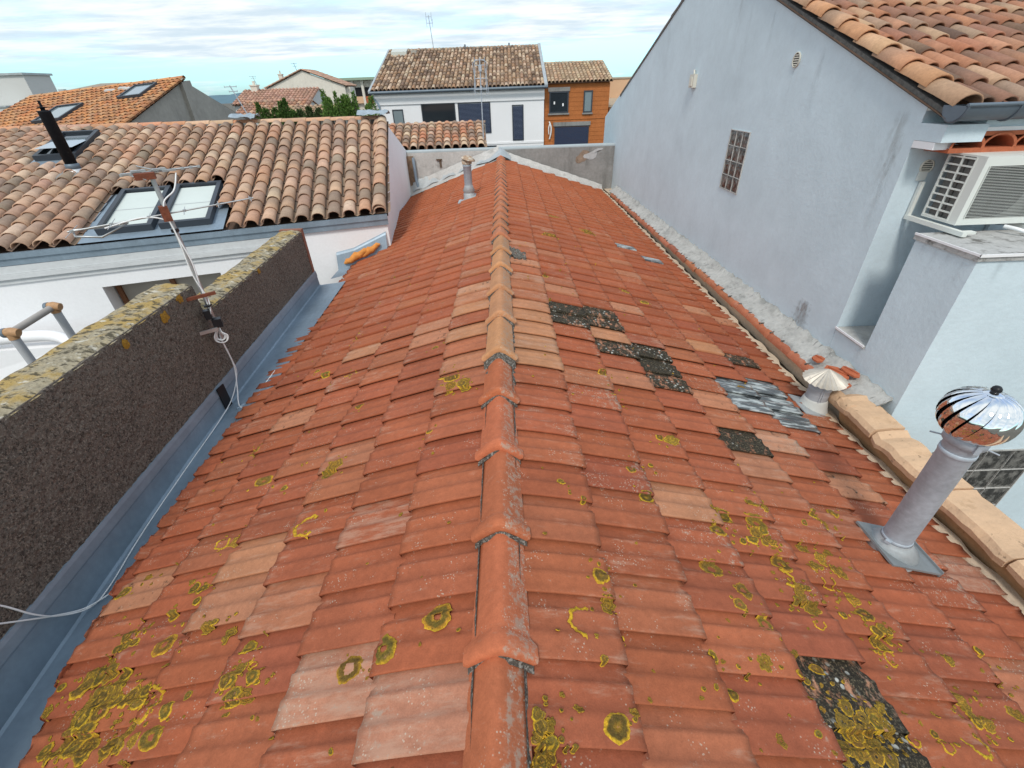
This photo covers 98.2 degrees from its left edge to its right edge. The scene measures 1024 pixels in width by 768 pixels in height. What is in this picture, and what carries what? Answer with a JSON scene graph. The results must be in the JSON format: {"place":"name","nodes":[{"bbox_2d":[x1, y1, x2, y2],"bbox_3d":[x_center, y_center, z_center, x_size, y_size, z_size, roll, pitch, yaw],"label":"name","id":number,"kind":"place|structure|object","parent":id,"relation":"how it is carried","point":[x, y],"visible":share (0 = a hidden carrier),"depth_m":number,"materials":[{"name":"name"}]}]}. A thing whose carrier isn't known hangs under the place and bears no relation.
{"place":"outdoors","nodes":[
{"label":"outdoors","id":0,"kind":"place"},
{"bbox_2d":[0,72,57,111],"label":"pale block","id":1,"kind":"structure","parent":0,"point":[15,88],"depth_m":19.71,"materials":[{"name":"white paint"}]},
{"bbox_2d":[71,82,127,89],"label":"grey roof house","id":2,"kind":"structure","parent":0,"point":[100,84],"depth_m":33.80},
{"bbox_2d":[0,75,257,132],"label":"orange roof house","id":3,"kind":"structure","parent":0,"point":[173,99],"depth_m":13.89,"materials":[{"name":"tile"}]},
{"bbox_2d":[224,85,250,118],"bbox_3d":[-10.635,-10.872,17.255,0.697,1.264,0.040,-2,34,0],"label":"house aerial","id":4,"kind":"object","parent":3,"relation":"attached to","point":[235,95],"visible":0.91,"depth_m":17.02,"materials":[{"name":"metal"}]},
{"bbox_2d":[254,97,298,125],"bbox_3d":[-9.850,-10.890,18.897,1.958,2.272,1.149,-2,34,0],"label":"climber shrub","id":5,"kind":"object","parent":3,"relation":"attached to","point":[283,111],"visible":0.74,"depth_m":18.54,"materials":[{"name":"green plant"}]},
{"bbox_2d":[0,109,410,380],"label":"white house","id":6,"kind":"structure","parent":0,"point":[329,187],"depth_m":6.81,"materials":[{"name":"tile"}]},
{"bbox_2d":[37,100,81,178],"bbox_3d":[-7.259,-3.846,7.088,0.482,1.160,0.514,-2,34,0],"label":"flue pipe","id":7,"kind":"object","parent":6,"relation":"on","point":[57,137],"visible":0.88,"depth_m":7.11,"materials":[{"name":"black metal"}]},
{"bbox_2d":[115,273,220,303],"bbox_3d":[-5.090,-1.212,6.893,1.430,1.100,0.503,-2,34,0],"label":"window","id":8,"kind":"structure","parent":6,"relation":"in","point":[127,292],"depth_m":6.63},
{"bbox_2d":[209,93,240,103],"bbox_3d":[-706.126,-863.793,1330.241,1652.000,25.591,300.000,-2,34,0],"label":"hills","id":9,"kind":"structure","parent":0,"point":[224,99],"depth_m":1250.38,"materials":[{"name":"blue"}]},
{"bbox_2d":[236,98,317,124],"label":"tile house","id":10,"kind":"structure","parent":0,"point":[249,106],"depth_m":23.71,"materials":[{"name":"brown tile"}]},
{"bbox_2d":[231,81,327,110],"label":"red house","id":11,"kind":"structure","parent":0,"point":[255,92],"depth_m":31.25,"materials":[{"name":"tile"}]},
{"bbox_2d":[267,104,347,124],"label":"ochre tile house","id":12,"kind":"structure","parent":0,"point":[302,107],"depth_m":21.09,"materials":[{"name":"brown tile"}]},
{"bbox_2d":[293,105,322,124],"bbox_3d":[-8.539,-10.991,19.259,2.137,1.950,0.807,-2,34,0],"label":"shrub","id":13,"kind":"object","parent":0,"point":[309,111],"visible":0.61,"depth_m":18.80,"materials":[{"name":"green plant"}]},
{"bbox_2d":[264,69,360,123],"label":"cream house","id":14,"kind":"structure","parent":0,"point":[302,78],"depth_m":37.03,"materials":[{"name":"paint"}]},
{"bbox_2d":[0,0,680,95],"label":"sky","id":15,"kind":"structure","parent":0,"point":[215,44],"materials":[{"name":"white"}]},
{"bbox_2d":[320,89,379,124],"bbox_3d":[-6.794,-11.217,19.004,2.550,2.519,1.420,-12,35,-14],"label":"conifer shrub","id":16,"kind":"object","parent":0,"point":[345,106],"visible":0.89,"depth_m":18.45,"materials":[{"name":"green plant"}]},
{"bbox_2d":[326,77,373,122],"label":"apartment block","id":17,"kind":"structure","parent":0,"point":[363,84],"depth_m":49.54,"materials":[{"name":"paint"}]},
{"bbox_2d":[368,43,547,146],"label":"modern house","id":18,"kind":"structure","parent":0,"point":[421,85],"depth_m":25.63,"materials":[{"name":"paint"}]},
{"bbox_2d":[392,109,404,123],"bbox_3d":[-6.556,-15.337,25.653,0.620,0.940,0.033,-2,34,0],"label":"window","id":19,"kind":"structure","parent":18,"relation":"in","point":[398,116],"depth_m":25.59,"materials":[{"name":"grey glass"}]},
{"bbox_2d":[425,12,433,47],"bbox_3d":[-5.106,-22.063,27.728,0.402,1.854,0.044,-2,34,0],"label":"roof aerial","id":20,"kind":"object","parent":18,"relation":"on","point":[430,27],"visible":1,"depth_m":27.50,"materials":[{"name":"metal"}]},
{"bbox_2d":[421,103,455,124],"bbox_3d":[-4.215,-15.348,25.703,1.940,1.560,0.033,-2,34,0],"label":"window","id":21,"kind":"structure","parent":18,"relation":"in","point":[442,112],"depth_m":25.52,"materials":[{"name":"black glass"}]},
{"bbox_2d":[458,102,491,132],"bbox_3d":[-2.156,-15.419,25.705,1.860,1.550,0.033,-2,34,0],"label":"window","id":22,"kind":"structure","parent":18,"relation":"in","point":[475,116],"depth_m":25.55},
{"bbox_2d":[512,104,523,140],"bbox_3d":[0.351,-15.249,25.880,0.660,1.800,0.033,-2,34,0],"label":"window","id":23,"kind":"structure","parent":18,"relation":"in","point":[519,136],"depth_m":25.86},
{"bbox_2d":[223,103,930,111],"bbox_3d":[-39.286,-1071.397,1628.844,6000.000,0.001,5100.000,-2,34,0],"label":"ground","id":24,"kind":"structure","parent":0,"point":[229,106],"depth_m":640.48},
{"bbox_2d":[388,120,486,149],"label":"tiled shed","id":25,"kind":"structure","parent":24,"relation":"on","point":[423,135],"depth_m":12.07,"materials":[{"name":"tile"}]},
{"bbox_2d":[472,57,488,140],"bbox_3d":[-0.759,-7.056,11.309,0.376,2.076,0.054,-2,34,0],"label":"pole aerial","id":26,"kind":"object","parent":25,"relation":"on","point":[480,70],"visible":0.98,"depth_m":11.01,"materials":[{"name":"metal"}]},
{"bbox_2d":[406,143,614,191],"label":"end wall","id":27,"kind":"structure","parent":24,"relation":"on","point":[594,162],"depth_m":11.22,"materials":[{"name":"concrete"}]},
{"bbox_2d":[0,146,1023,767],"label":"tiled house","id":28,"kind":"structure","parent":24,"relation":"on","point":[530,464],"depth_m":2.01,"materials":[{"name":"tile"}]},
{"bbox_2d":[0,593,108,624],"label":"cable","id":29,"kind":"object","parent":28,"relation":"on","point":[53,615],"visible":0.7,"depth_m":2.19,"materials":[{"name":"white plastic"}]},
{"bbox_2d":[0,335,236,616],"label":"cable","id":30,"kind":"object","parent":28,"relation":"attached to","point":[15,609],"visible":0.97,"depth_m":2.66,"materials":[{"name":"white plastic"}]},
{"bbox_2d":[220,338,274,407],"bbox_3d":[-2.325,-0.173,3.839,0.164,0.540,0.559,-2,34,0],"label":"cable","id":31,"kind":"object","parent":28,"relation":"attached to","point":[235,373],"visible":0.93,"depth_m":3.80,"materials":[{"name":"white plastic"}]},
{"bbox_2d":[458,155,475,203],"bbox_3d":[-0.801,-3.599,7.796,0.354,0.756,0.260,-2,34,0],"label":"old vent","id":32,"kind":"object","parent":28,"relation":"on","point":[468,189],"visible":0.97,"depth_m":7.74,"materials":[{"name":"metal"}]},
{"bbox_2d":[604,185,1023,599],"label":"ledge wall","id":33,"kind":"structure","parent":28,"relation":"on","point":[989,534],"depth_m":3.38,"materials":[{"name":"ceramic"}]},
{"bbox_2d":[812,355,824,362],"bbox_3d":[2.649,-0.221,3.831,0.087,0.033,0.099,-10,34,-12],"label":"broken tile","id":34,"kind":"object","parent":33,"relation":"on","point":[818,359],"visible":1,"depth_m":3.82,"materials":[{"name":"ceramic"}]},
{"bbox_2d":[825,365,848,379],"bbox_3d":[2.665,-0.096,3.637,0.126,0.036,0.206,-18,37,-22],"label":"broken tile","id":35,"kind":"object","parent":33,"relation":"on","point":[838,370],"visible":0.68,"depth_m":3.64,"materials":[{"name":"ceramic"}]},
{"bbox_2d":[841,366,859,377],"bbox_3d":[2.733,-0.100,3.575,0.068,0.032,0.167,-10,34,-12],"label":"broken tile","id":36,"kind":"object","parent":33,"relation":"on","point":[851,372],"visible":1,"depth_m":3.56,"materials":[{"name":"ceramic"}]},
{"bbox_2d":[788,368,848,420],"bbox_3d":[2.449,0.056,3.530,0.323,0.410,0.316,-2,34,0],"label":"cowl vent","id":37,"kind":"object","parent":28,"relation":"on","point":[824,383],"visible":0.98,"depth_m":3.47,"materials":[{"name":"white metal"}]},
{"bbox_2d":[856,385,1023,576],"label":"turbine vent","id":38,"kind":"object","parent":28,"relation":"on","point":[974,422],"visible":0.98,"depth_m":1.94,"materials":[{"name":"metal"}]},
{"bbox_2d":[603,0,1023,528],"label":"gable house","id":39,"kind":"structure","parent":24,"relation":"on","point":[782,154],"depth_m":3.69,"materials":[{"name":"paint"}]},
{"bbox_2d":[688,70,697,87],"bbox_3d":[2.608,-4.403,6.391,0.065,0.216,0.170,-2,34,0],"label":"wall light","id":40,"kind":"object","parent":39,"relation":"attached to","point":[693,80],"visible":1,"depth_m":6.36,"materials":[{"name":"white plastic"}]},
{"bbox_2d":[719,129,750,194],"bbox_3d":[2.699,-2.702,5.386,0.016,0.663,0.493,-2,34,0],"label":"glass block window","id":41,"kind":"structure","parent":39,"relation":"in","point":[738,142],"depth_m":5.37,"materials":[{"name":"glass"}]},
{"bbox_2d":[903,151,1023,236],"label":"air conditioner","id":42,"kind":"object","parent":39,"relation":"attached to","point":[985,188],"visible":0.94,"depth_m":2.91,"materials":[{"name":"beige metal"}]},
{"bbox_2d":[932,449,1023,505],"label":"glass block window","id":43,"kind":"structure","parent":39,"relation":"in","point":[992,475],"depth_m":3.64,"materials":[{"name":"glass"}]},
{"bbox_2d":[544,60,613,144],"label":"block house","id":44,"kind":"structure","parent":0,"point":[576,99],"depth_m":25.85,"materials":[{"name":"tile"}]},
{"bbox_2d":[549,91,568,112],"bbox_3d":[2.706,-16.254,25.582,1.120,1.060,0.033,-2,34,0],"label":"window","id":45,"kind":"structure","parent":44,"relation":"in","point":[559,97],"depth_m":25.57,"materials":[{"name":"black glass"}]},
{"bbox_2d":[554,125,588,144],"bbox_3d":[3.571,-14.500,26.767,2.040,1.895,0.033,-2,34,0],"label":"garage door","id":46,"kind":"structure","parent":44,"relation":"in","point":[562,140],"depth_m":26.50,"materials":[{"name":"blue metal"}]},
{"bbox_2d":[583,90,592,112],"bbox_3d":[4.385,-16.307,25.587,0.520,1.080,0.033,-2,34,0],"label":"window","id":47,"kind":"structure","parent":44,"relation":"in","point":[588,94],"depth_m":25.58,"materials":[{"name":"grey glass"}]},
{"bbox_2d":[608,77,630,111],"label":"peach house","id":48,"kind":"structure","parent":0,"point":[618,85],"depth_m":27.90,"materials":[{"name":"beige paint"}]},
{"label":"terrace","id":49,"kind":"structure","parent":0,"visible":0},
{"bbox_2d":[0,302,75,364],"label":"pipe handrail","id":50,"kind":"object","parent":49,"relation":"on","point":[13,334],"visible":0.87,"depth_m":3.51,"materials":[{"name":"metal"}]},
{"bbox_2d":[0,228,314,639],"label":"parapet wall","id":51,"kind":"structure","parent":49,"relation":"on","point":[94,417],"depth_m":2.63,"materials":[{"name":"concrete"}]},
{"bbox_2d":[65,165,253,342],"bbox_3d":[-2.475,-0.934,3.388,1.146,1.311,0.400,-22,39,-28],"label":"tv aerial","id":52,"kind":"object","parent":51,"relation":"attached to","point":[165,214],"visible":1,"depth_m":3.18,"materials":[{"name":"metal"}]}
]}

